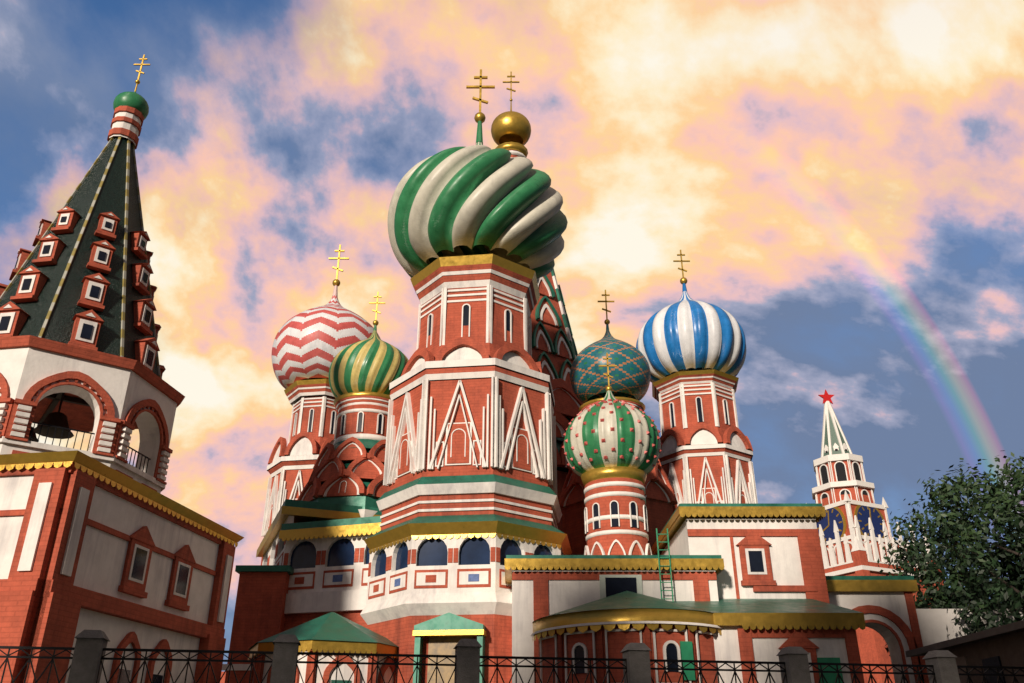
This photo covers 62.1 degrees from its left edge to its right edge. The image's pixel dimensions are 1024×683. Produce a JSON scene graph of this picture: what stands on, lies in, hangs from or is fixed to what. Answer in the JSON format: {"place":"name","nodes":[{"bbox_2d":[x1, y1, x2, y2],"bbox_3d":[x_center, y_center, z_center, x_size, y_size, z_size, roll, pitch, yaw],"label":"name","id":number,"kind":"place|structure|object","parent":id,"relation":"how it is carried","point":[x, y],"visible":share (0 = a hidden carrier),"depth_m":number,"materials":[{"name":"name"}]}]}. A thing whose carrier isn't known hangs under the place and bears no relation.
{"place":"outdoors","nodes":[
{"label":"outdoors","id":0,"kind":"place"},
{"bbox_2d":[0,0,1023,671],"label":"sky","id":1,"kind":"structure","parent":0,"point":[843,180],"materials":[{"name":"multicoloured"}]},
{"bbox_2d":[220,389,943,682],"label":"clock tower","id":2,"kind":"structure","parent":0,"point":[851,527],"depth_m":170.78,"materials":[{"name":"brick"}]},
{"bbox_3d":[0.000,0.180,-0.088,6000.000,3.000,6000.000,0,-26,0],"label":"ground","id":3,"kind":"structure","parent":0,"visible":0},
{"bbox_2d":[0,55,243,682],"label":"bell tower","id":4,"kind":"structure","parent":3,"relation":"on","point":[109,540],"depth_m":32.45,"materials":[{"name":"red brick"}]},
{"bbox_2d":[248,612,397,682],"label":"porch","id":5,"kind":"object","parent":3,"relation":"on","point":[332,632],"visible":0.54,"depth_m":35.55,"materials":[{"name":"green paint"}]},
{"bbox_2d":[256,69,757,682],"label":"cathedral","id":6,"kind":"structure","parent":3,"relation":"on","point":[452,461],"depth_m":46.33,"materials":[{"name":"brick"}]},
{"bbox_2d":[0,630,1023,682],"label":"fence","id":7,"kind":"object","parent":3,"relation":"on","point":[90,649],"visible":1,"depth_m":18.34,"materials":[{"name":"metal"}]},
{"bbox_2d":[222,503,1023,682],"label":"buildings","id":8,"kind":"structure","parent":3,"relation":"on","point":[731,581],"depth_m":34.21,"materials":[{"name":"red paint"}]},
{"bbox_2d":[883,562,984,655],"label":"tree","id":9,"kind":"object","parent":3,"relation":"on","point":[927,577],"visible":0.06,"depth_m":41.99,"materials":[{"name":"green plant"}]},
{"bbox_2d":[877,449,1023,620],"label":"tree","id":10,"kind":"object","parent":3,"relation":"on","point":[946,518],"visible":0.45,"depth_m":42.96,"materials":[{"name":"green plant"}]},
{"bbox_2d":[905,620,1023,682],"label":"shed","id":11,"kind":"structure","parent":3,"relation":"on","point":[1002,645],"depth_m":25.93,"materials":[{"name":"brown wood"}]},
{"bbox_2d":[931,458,1023,635],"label":"tree","id":12,"kind":"object","parent":3,"relation":"on","point":[1000,516],"visible":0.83,"depth_m":37.71,"materials":[{"name":"green plant"}]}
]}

